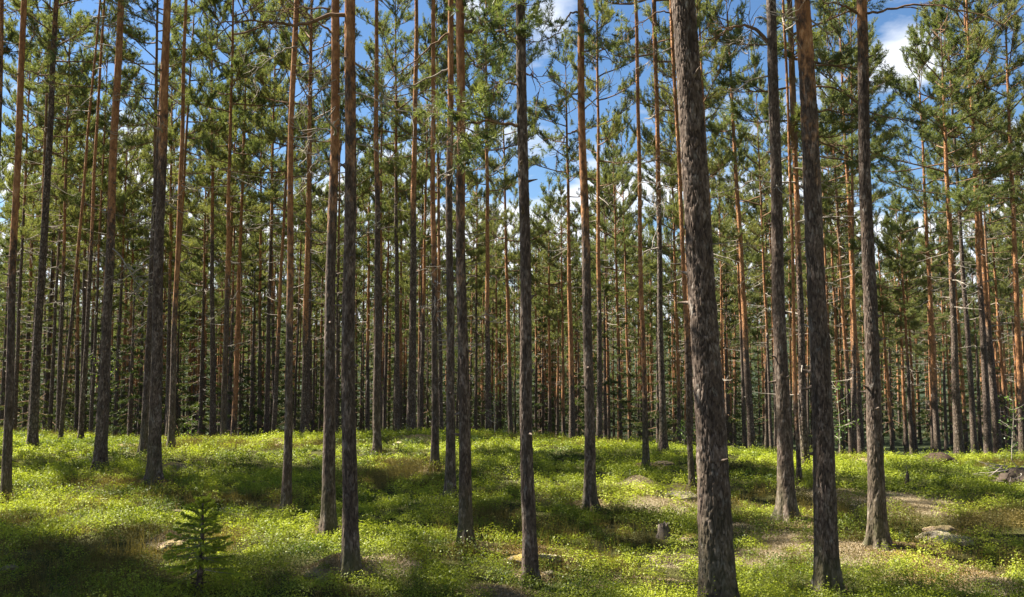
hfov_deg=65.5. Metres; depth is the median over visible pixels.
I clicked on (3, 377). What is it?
spruce tree
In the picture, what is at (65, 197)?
pine tree
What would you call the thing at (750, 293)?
pine tree
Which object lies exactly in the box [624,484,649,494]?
stone
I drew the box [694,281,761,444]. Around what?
spruce tree
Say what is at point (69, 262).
pine tree
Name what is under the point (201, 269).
pine tree
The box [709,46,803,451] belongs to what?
pine tree
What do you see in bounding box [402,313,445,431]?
spruce tree
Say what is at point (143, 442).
pine tree
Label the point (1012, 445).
birch sapling
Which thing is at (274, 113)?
pine tree
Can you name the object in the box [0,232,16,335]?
pine tree
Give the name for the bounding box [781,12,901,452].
pine tree
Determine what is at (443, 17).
pine tree
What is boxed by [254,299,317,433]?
spruce tree
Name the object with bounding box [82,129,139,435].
pine tree
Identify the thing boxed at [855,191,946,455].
pine tree
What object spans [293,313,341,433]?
spruce tree
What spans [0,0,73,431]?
pine tree
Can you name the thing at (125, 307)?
pine tree
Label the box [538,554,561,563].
stone
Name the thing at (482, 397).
pine tree
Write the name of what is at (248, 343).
pine tree
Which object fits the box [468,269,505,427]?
pine tree
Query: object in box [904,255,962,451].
pine tree
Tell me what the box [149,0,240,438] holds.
pine tree
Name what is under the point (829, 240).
pine tree
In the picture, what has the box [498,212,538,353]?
pine tree
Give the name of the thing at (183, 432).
pine tree
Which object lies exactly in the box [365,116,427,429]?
pine tree
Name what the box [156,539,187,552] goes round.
stone
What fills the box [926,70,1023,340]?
pine tree
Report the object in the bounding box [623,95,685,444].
pine tree
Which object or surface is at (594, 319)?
pine tree
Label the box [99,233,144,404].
pine tree
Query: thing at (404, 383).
pine tree
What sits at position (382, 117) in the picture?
pine tree
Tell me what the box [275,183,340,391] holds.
pine tree
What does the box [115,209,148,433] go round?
pine tree
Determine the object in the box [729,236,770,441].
pine tree
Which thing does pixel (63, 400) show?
pine tree
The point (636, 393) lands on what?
spruce tree
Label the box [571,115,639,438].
pine tree
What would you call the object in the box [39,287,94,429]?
spruce tree
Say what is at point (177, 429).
spruce tree
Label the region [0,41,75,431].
pine tree
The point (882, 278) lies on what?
pine tree
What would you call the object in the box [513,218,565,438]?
pine tree
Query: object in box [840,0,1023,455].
pine tree
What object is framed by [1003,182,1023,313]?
pine tree
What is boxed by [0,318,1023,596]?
ground
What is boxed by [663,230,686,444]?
pine tree
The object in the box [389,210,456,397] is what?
pine tree
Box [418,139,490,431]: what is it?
pine tree
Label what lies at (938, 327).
pine tree
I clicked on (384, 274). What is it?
pine tree
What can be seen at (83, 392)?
pine tree
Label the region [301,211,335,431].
pine tree
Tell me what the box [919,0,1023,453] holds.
pine tree
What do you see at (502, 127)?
pine tree
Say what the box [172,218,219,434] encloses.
pine tree
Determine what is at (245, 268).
pine tree
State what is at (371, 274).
pine tree
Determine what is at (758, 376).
spruce tree
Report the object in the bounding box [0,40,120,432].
pine tree
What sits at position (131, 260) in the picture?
pine tree
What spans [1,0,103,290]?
pine tree
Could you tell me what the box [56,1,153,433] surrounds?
pine tree
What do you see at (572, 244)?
pine tree
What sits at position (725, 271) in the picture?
pine tree
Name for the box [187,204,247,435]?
pine tree
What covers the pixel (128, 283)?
pine tree
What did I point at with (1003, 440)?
pine tree
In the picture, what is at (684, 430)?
birch sapling
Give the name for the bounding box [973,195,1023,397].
pine tree
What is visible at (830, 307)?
pine tree
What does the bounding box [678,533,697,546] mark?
stone
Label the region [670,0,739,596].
pine tree
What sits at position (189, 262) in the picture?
pine tree
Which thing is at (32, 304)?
pine tree
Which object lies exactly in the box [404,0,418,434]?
pine tree
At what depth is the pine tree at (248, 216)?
37.21 m
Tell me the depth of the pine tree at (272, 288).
36.80 m
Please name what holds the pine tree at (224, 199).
on the ground
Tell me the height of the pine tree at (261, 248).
18.694 m
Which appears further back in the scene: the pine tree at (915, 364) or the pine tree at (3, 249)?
the pine tree at (915, 364)
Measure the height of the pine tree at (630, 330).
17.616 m
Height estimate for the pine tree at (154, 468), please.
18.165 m
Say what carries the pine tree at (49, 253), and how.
on the ground
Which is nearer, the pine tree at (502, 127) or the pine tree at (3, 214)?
the pine tree at (502, 127)
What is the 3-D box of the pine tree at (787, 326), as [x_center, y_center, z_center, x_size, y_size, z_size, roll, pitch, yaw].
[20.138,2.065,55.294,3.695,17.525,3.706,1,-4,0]
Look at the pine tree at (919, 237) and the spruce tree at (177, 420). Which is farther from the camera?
the pine tree at (919, 237)
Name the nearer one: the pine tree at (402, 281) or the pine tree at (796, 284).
the pine tree at (402, 281)
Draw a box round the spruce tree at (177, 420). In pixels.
[109,240,184,436]
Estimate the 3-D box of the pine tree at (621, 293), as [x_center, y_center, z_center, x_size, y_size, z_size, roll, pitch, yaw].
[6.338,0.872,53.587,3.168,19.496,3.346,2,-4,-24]
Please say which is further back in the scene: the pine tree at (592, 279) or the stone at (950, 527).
the pine tree at (592, 279)
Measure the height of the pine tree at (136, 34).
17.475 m
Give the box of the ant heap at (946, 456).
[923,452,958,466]
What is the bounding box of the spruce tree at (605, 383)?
[575,268,641,441]
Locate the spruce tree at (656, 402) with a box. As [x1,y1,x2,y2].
[626,285,686,442]
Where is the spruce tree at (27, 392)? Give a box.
[0,259,74,431]
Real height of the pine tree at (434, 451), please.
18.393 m
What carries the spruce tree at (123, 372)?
on the ground
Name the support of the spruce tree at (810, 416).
on the ground
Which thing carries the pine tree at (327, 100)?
on the ground
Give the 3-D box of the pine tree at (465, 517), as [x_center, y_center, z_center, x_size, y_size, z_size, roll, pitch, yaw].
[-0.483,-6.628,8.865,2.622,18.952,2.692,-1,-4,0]
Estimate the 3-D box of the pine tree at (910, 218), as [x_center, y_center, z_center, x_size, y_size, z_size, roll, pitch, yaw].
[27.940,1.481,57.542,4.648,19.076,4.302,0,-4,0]
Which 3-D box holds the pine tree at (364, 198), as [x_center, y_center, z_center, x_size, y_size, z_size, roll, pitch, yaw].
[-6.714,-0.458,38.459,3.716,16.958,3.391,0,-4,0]
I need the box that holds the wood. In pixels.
[0,198,1023,444]
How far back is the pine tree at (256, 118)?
26.96 m
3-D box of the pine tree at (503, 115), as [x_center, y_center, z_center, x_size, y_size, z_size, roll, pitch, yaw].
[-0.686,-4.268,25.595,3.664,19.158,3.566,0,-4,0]
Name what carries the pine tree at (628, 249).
on the ground
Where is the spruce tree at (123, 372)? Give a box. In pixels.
[76,281,134,429]
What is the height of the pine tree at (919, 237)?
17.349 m
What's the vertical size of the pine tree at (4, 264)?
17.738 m
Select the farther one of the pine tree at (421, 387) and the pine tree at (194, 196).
the pine tree at (194, 196)
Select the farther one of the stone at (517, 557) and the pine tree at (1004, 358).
the pine tree at (1004, 358)
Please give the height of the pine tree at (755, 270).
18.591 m
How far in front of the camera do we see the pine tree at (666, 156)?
27.09 m
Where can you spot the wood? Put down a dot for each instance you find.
(502, 408)
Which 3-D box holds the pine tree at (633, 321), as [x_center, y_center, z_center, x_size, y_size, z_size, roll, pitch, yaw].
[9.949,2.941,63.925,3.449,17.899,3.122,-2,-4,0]
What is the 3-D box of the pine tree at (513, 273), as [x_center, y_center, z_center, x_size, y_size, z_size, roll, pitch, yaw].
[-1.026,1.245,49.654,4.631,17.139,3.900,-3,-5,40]
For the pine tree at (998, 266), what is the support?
on the ground
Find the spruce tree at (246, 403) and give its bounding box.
[206,304,262,436]
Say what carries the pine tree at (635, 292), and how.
on the ground
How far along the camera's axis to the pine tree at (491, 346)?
60.85 m
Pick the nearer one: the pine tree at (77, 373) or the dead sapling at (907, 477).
the dead sapling at (907, 477)
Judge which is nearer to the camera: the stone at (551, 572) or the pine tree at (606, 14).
the stone at (551, 572)
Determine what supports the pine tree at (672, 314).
on the ground
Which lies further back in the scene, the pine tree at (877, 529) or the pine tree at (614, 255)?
the pine tree at (614, 255)
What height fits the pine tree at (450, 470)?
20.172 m
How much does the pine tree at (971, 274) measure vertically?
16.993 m
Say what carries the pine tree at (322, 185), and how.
on the ground
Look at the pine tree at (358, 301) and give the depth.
60.69 m
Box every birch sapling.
[89,346,122,415]
[184,406,196,437]
[486,371,507,433]
[676,420,693,443]
[831,372,859,453]
[997,394,1023,458]
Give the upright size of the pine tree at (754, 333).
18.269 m
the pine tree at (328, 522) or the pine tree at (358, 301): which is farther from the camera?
the pine tree at (358, 301)
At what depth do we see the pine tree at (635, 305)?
58.13 m
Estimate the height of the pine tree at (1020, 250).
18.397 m
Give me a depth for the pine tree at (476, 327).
42.94 m
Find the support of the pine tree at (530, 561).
on the ground
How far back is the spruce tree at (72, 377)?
41.81 m
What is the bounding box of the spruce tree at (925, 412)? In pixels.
[911,315,952,439]
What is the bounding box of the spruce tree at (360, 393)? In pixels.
[338,311,386,431]
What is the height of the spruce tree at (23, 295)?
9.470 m
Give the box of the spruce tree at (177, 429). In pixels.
[162,284,208,436]
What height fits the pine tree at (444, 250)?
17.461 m
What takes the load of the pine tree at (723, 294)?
on the ground
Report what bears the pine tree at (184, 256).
on the ground
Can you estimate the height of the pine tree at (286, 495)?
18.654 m
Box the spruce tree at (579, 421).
[554,309,602,436]
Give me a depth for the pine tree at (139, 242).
34.87 m
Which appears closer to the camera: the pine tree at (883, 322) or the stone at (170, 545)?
the stone at (170, 545)
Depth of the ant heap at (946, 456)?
14.66 m
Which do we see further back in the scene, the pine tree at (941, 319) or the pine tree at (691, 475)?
the pine tree at (941, 319)
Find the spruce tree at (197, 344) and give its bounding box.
[178,273,245,437]
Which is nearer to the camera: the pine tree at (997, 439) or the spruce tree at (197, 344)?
the pine tree at (997, 439)
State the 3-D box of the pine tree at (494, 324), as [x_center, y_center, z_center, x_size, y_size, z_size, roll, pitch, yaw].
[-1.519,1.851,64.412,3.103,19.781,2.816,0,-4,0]
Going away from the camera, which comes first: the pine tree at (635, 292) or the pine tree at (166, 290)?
the pine tree at (635, 292)
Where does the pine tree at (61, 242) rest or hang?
on the ground
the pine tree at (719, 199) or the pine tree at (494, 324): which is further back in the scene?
the pine tree at (494, 324)
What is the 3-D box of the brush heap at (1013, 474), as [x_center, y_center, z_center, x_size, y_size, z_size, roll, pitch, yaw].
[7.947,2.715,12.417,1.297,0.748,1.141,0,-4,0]
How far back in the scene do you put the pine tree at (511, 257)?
33.11 m
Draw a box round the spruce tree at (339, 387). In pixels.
[312,292,365,433]
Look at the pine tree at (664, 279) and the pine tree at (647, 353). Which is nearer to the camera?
the pine tree at (664, 279)
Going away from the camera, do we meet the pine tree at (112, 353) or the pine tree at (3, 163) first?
the pine tree at (3, 163)
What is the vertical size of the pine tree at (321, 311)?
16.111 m
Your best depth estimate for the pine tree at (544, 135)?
30.21 m
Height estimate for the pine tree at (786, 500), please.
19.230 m
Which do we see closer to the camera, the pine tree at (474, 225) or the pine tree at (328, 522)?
the pine tree at (328, 522)
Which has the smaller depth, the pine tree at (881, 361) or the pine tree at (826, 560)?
the pine tree at (826, 560)
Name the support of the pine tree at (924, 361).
on the ground
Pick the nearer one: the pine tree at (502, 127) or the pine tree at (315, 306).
the pine tree at (502, 127)
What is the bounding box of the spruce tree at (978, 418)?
[944,301,1017,454]
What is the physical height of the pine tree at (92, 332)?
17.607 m
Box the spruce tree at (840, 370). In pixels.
[808,294,865,445]
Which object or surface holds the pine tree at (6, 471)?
on the ground
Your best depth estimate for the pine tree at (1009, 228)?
30.12 m
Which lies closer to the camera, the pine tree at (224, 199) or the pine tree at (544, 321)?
the pine tree at (224, 199)
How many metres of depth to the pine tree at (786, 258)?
40.61 m
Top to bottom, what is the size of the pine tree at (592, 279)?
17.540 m
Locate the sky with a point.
(890, 25)
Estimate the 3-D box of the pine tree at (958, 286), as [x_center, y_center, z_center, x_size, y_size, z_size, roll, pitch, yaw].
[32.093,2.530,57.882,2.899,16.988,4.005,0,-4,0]
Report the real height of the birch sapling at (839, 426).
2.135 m
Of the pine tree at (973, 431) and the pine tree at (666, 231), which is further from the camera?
the pine tree at (666, 231)
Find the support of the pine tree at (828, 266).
on the ground
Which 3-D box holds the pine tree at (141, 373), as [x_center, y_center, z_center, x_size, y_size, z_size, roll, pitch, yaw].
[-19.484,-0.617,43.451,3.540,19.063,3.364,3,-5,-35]
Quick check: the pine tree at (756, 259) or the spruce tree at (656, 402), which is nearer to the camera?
the pine tree at (756, 259)
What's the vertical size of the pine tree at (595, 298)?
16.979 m
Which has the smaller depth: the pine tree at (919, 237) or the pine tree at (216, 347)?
the pine tree at (919, 237)
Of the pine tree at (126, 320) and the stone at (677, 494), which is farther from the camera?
the pine tree at (126, 320)
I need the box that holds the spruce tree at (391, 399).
[382,327,416,429]
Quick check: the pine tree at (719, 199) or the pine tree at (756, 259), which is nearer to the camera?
the pine tree at (756, 259)
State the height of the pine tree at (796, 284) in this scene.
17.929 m
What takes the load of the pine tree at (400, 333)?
on the ground
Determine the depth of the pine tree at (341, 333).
62.31 m
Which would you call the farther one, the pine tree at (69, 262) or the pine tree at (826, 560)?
the pine tree at (69, 262)
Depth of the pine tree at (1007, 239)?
37.25 m
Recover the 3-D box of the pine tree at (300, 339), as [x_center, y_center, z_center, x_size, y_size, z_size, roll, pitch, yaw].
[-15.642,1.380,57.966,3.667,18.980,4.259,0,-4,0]
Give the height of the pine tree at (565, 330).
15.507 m
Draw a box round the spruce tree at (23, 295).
[0,270,55,431]
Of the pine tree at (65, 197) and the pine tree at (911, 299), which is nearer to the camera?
the pine tree at (65, 197)
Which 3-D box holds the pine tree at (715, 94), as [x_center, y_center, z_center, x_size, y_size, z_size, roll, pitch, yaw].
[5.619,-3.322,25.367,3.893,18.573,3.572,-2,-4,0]
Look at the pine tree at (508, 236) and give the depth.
57.24 m
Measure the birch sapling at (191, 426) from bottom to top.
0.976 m
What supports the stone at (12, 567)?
on the ground
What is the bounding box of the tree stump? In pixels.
[656,521,679,539]
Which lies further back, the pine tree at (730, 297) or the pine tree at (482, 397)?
the pine tree at (482, 397)
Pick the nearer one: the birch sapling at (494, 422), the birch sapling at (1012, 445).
the birch sapling at (1012, 445)
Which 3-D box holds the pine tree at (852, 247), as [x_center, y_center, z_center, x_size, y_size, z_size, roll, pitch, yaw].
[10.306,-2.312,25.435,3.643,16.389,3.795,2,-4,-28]
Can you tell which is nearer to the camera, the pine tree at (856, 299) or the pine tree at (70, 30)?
the pine tree at (70, 30)
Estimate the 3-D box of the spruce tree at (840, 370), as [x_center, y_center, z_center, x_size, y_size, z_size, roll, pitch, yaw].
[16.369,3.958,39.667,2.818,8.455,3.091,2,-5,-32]
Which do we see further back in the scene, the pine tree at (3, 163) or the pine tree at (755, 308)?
the pine tree at (755, 308)
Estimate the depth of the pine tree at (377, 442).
16.50 m
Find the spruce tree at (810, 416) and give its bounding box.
[792,318,836,448]
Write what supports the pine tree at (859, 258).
on the ground
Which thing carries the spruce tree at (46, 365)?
on the ground
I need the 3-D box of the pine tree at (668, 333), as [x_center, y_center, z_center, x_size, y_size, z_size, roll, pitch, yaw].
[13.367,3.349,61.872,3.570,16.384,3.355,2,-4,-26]
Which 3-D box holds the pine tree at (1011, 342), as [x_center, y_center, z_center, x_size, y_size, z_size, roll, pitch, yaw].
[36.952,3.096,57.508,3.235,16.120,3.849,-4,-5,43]
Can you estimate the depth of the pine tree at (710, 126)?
25.84 m
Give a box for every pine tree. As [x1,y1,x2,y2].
[0,0,16,504]
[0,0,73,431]
[0,0,91,503]
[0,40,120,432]
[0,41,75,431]
[0,113,57,425]
[0,152,38,369]
[0,165,28,369]
[0,173,66,409]
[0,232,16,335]
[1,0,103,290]
[1,0,126,433]
[1,78,90,364]
[2,146,87,392]
[2,187,69,400]
[3,22,48,60]
[4,0,141,227]
[4,245,56,418]
[22,242,71,388]
[26,0,58,450]
[27,151,82,425]
[34,46,135,423]
[38,123,150,373]
[47,162,103,349]
[55,131,115,423]
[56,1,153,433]
[56,231,91,412]
[57,0,128,441]
[57,107,130,432]
[66,122,142,432]
[75,69,153,436]
[77,0,105,438]
[78,0,239,431]
[80,186,138,368]
[82,125,149,435]
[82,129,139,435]
[85,9,215,456]
[88,127,168,433]
[90,0,164,473]
[94,0,194,488]
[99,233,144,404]
[106,84,203,353]
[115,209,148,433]
[127,113,191,435]
[130,73,204,436]
[135,165,202,406]
[136,17,210,432]
[140,224,192,355]
[145,214,199,365]
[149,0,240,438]
[164,90,253,436]
[164,110,230,431]
[165,0,232,447]
[167,0,256,437]
[171,214,201,438]
[171,252,201,437]
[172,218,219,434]
[174,153,246,434]
[180,202,203,433]
[184,0,300,436]
[185,215,209,434]
[187,189,230,435]
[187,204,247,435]
[188,93,268,435]
[190,0,401,582]
[196,0,281,435]
[197,54,277,434]
[198,180,276,434]
[200,0,330,434]
[201,261,235,380]
[216,191,267,400]
[217,42,317,436]
[221,0,324,435]
[221,162,274,435]
[225,205,268,415]
[228,49,301,424]
[229,231,268,433]
[231,0,470,538]
[232,204,278,434]
[234,233,264,436]
[239,0,343,515]
[240,0,363,434]
[245,184,286,432]
[257,219,296,356]
[262,0,344,433]
[269,91,329,432]
[273,48,398,433]
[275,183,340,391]
[277,124,344,422]
[278,195,318,431]
[286,187,362,433]
[293,247,324,340]
[299,179,343,373]
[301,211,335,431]
[302,188,343,433]
[317,0,447,430]
[320,205,372,427]
[335,133,400,429]
[335,261,385,389]
[336,148,373,432]
[337,115,407,431]
[338,9,418,427]
[355,168,374,431]
[356,0,508,502]
[361,177,419,366]
[362,0,385,454]
[364,97,430,430]
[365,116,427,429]
[366,186,409,424]
[382,103,455,424]
[382,201,426,427]
[384,0,482,430]
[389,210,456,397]
[391,154,445,428]
[393,43,466,429]
[399,211,428,378]
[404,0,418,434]
[404,0,501,471]
[404,0,545,555]
[409,0,561,589]
[416,242,454,425]
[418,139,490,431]
[418,223,456,383]
[424,0,513,286]
[430,0,545,432]
[442,113,504,347]
[453,116,507,430]
[453,185,493,420]
[454,206,504,430]
[465,185,519,430]
[466,218,503,431]
[466,232,505,429]
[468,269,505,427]
[470,43,554,435]
[480,202,507,429]
[498,185,541,433]
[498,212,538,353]
[500,0,630,511]
[510,26,611,437]
[512,175,596,438]
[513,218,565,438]
[518,175,594,435]
[518,242,572,430]
[531,262,572,366]
[532,246,572,434]
[539,221,581,434]
[555,216,603,436]
[563,0,653,440]
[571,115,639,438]
[573,227,607,350]
[574,231,612,352]
[577,175,642,438]
[578,126,635,439]
[581,144,645,438]
[590,110,656,441]
[591,174,624,370]
[597,0,718,453]
[600,213,628,436]
[609,0,704,490]
[612,235,648,378]
[613,221,665,443]
[615,232,648,433]
[621,0,751,384]
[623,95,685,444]
[624,206,670,440]
[628,254,655,435]
[634,0,666,471]
[641,0,721,443]
[641,69,735,324]
[643,167,685,443]
[651,166,731,445]
[652,219,685,373]
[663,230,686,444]
[663,241,684,440]
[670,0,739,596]
[698,0,764,449]
[698,0,801,525]
[700,0,961,471]
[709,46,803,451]
[710,116,751,402]
[712,113,786,448]
[712,192,749,442]
[714,201,748,443]
[714,208,739,384]
[716,187,767,446]
[716,211,737,387]
[720,76,827,450]
[727,245,756,341]
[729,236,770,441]
[736,206,790,445]
[740,119,790,404]
[747,147,787,450]
[751,231,771,357]
[752,207,805,339]
[759,185,806,449]
[764,0,846,596]
[768,0,901,454]
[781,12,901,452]
[782,0,802,484]
[782,0,898,454]
[783,232,806,358]
[784,183,831,450]
[784,219,805,403]
[790,223,855,382]
[792,0,1023,550]
[795,169,862,453]
[798,84,855,453]
[800,107,860,449]
[802,185,861,351]
[820,82,881,412]
[828,218,859,442]
[828,235,863,378]
[829,192,888,452]
[836,234,862,382]
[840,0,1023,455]
[843,220,883,351]
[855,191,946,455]
[855,203,924,454]
[856,197,934,455]
[860,281,909,443]
[876,188,936,444]
[878,214,947,454]
[878,268,908,440]
[883,6,965,452]
[888,261,927,443]
[889,218,926,403]
[892,276,936,438]
[898,305,941,437]
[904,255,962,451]
[907,192,975,450]
[911,187,974,447]
[912,251,949,383]
[913,285,951,437]
[918,0,1019,454]
[918,0,1022,454]
[918,215,974,444]
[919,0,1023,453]
[923,113,995,455]
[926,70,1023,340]
[934,233,978,351]
[941,0,1023,454]
[948,221,1003,407]
[955,93,1023,453]
[970,196,1020,445]
[972,181,1022,447]
[972,211,1022,445]
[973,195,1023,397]
[980,92,1023,417]
[988,130,1023,367]
[990,264,1018,440]
[1001,22,1023,300]
[1002,126,1023,296]
[1002,243,1023,371]
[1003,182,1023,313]
[1004,99,1023,338]
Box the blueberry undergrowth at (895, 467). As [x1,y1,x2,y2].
[0,424,1023,596]
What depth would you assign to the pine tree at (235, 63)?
23.37 m
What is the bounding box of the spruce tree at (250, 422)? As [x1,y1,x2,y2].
[199,260,284,435]
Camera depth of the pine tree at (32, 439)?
16.03 m
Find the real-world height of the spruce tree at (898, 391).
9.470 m
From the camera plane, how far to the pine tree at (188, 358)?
64.63 m
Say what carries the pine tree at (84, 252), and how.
on the ground
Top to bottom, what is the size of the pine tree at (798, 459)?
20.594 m
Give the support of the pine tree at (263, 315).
on the ground
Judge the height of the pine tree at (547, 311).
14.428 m
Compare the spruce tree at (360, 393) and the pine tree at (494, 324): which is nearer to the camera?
the spruce tree at (360, 393)
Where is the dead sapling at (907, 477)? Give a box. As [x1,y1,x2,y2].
[898,465,914,489]
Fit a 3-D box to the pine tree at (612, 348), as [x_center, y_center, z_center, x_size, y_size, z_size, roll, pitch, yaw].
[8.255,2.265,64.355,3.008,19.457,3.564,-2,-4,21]
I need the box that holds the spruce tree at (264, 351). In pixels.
[240,298,284,434]
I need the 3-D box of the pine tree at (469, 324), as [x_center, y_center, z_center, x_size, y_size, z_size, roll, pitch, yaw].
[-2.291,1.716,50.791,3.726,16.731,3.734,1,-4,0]
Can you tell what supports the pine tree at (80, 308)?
on the ground
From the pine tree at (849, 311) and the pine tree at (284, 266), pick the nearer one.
the pine tree at (284, 266)
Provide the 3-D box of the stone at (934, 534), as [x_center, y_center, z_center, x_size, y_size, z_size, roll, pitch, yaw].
[4.658,2.621,8.588,0.600,0.196,0.452,0,-4,0]
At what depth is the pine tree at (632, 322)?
58.37 m
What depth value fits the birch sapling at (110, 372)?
21.83 m
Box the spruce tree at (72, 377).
[53,262,119,434]
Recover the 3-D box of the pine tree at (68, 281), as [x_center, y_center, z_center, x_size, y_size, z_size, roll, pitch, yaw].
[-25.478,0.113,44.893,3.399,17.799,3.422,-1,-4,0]
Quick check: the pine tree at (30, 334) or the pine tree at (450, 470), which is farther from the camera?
the pine tree at (30, 334)
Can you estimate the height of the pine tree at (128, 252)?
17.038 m
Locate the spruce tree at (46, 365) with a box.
[15,220,89,432]
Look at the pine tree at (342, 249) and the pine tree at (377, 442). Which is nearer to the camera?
the pine tree at (377, 442)
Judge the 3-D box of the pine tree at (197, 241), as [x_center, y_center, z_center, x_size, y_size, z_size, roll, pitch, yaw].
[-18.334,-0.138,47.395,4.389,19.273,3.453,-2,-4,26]
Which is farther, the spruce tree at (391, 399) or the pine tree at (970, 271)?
the pine tree at (970, 271)
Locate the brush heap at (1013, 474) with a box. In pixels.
[974,447,1023,489]
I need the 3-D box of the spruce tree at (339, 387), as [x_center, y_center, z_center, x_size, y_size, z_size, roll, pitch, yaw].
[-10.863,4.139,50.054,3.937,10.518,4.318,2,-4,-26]
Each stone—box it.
[0,563,18,570]
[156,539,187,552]
[505,553,541,565]
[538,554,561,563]
[542,570,552,575]
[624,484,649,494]
[655,461,674,466]
[664,491,697,500]
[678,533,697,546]
[914,530,974,546]
[922,525,958,534]
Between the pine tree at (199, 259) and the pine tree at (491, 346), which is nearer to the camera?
the pine tree at (199, 259)
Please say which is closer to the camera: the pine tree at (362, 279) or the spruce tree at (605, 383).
the spruce tree at (605, 383)
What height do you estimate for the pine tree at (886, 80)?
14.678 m
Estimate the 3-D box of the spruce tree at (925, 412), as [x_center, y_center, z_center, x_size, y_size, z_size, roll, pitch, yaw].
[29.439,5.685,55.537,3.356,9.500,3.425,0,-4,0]
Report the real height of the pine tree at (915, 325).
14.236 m
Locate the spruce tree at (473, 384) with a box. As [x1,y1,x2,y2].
[458,335,493,430]
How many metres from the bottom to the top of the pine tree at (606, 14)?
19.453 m
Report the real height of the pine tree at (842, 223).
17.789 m
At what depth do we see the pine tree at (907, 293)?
40.77 m
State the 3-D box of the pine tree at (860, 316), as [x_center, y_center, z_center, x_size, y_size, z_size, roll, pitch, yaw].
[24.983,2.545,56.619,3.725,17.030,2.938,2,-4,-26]
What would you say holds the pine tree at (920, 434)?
on the ground
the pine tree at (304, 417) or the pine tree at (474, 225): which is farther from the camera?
the pine tree at (474, 225)
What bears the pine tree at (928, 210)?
on the ground
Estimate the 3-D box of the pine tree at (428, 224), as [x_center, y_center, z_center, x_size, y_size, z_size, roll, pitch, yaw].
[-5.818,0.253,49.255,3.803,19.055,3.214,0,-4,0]
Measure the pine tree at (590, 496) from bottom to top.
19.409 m
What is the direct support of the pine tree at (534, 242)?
on the ground
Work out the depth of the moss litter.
8.03 m
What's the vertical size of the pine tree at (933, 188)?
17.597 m
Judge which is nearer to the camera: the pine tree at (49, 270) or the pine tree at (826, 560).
the pine tree at (826, 560)
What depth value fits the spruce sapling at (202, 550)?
6.28 m
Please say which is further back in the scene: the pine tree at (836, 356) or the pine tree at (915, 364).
the pine tree at (915, 364)
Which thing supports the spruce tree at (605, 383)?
on the ground
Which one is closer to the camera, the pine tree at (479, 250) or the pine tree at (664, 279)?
the pine tree at (479, 250)
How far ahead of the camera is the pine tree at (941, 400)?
64.76 m
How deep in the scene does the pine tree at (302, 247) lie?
41.02 m
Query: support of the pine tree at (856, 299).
on the ground
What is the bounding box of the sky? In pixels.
[0,0,1023,327]
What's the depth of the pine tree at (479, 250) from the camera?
37.25 m
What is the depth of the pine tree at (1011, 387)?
61.95 m
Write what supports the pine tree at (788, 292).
on the ground
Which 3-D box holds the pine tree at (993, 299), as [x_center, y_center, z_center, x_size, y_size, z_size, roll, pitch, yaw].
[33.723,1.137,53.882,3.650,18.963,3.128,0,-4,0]
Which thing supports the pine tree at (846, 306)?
on the ground
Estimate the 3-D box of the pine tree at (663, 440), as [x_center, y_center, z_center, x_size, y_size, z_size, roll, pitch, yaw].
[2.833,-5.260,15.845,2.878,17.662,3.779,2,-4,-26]
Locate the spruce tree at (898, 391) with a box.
[864,313,923,436]
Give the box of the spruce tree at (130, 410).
[109,264,147,436]
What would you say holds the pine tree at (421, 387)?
on the ground
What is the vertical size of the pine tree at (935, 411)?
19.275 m
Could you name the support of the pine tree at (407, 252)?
on the ground
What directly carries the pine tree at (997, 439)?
on the ground
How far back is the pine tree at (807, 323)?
45.69 m
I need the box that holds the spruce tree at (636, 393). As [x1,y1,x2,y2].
[610,324,653,441]
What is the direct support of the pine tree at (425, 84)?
on the ground
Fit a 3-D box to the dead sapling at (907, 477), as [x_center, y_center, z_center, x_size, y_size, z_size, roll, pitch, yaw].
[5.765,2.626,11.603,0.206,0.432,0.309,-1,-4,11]
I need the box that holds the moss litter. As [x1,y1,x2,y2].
[72,434,1023,596]
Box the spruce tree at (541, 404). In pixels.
[517,314,568,433]
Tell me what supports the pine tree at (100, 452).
on the ground
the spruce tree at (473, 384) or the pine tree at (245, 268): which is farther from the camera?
the pine tree at (245, 268)
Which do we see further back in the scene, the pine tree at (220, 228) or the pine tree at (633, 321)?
the pine tree at (633, 321)
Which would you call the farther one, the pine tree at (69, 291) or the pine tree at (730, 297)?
the pine tree at (730, 297)
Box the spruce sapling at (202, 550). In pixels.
[159,493,240,596]
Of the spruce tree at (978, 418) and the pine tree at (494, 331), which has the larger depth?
the pine tree at (494, 331)
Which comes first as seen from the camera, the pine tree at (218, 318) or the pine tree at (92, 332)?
the pine tree at (92, 332)
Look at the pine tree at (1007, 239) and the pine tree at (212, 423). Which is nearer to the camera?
the pine tree at (212, 423)
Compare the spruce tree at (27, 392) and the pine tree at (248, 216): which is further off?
the pine tree at (248, 216)
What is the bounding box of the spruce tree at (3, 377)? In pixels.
[0,235,45,428]
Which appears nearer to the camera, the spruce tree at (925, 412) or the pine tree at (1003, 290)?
the pine tree at (1003, 290)
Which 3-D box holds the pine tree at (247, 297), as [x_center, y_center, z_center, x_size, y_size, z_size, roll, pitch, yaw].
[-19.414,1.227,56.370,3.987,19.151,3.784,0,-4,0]
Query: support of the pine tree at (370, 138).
on the ground
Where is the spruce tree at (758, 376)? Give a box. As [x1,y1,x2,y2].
[735,297,794,437]
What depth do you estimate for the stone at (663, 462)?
13.22 m
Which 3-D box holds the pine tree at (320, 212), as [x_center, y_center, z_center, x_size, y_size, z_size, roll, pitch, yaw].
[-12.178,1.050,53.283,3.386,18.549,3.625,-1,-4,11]
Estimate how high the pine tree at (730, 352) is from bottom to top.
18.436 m
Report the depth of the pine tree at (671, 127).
30.52 m
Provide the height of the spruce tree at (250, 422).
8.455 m

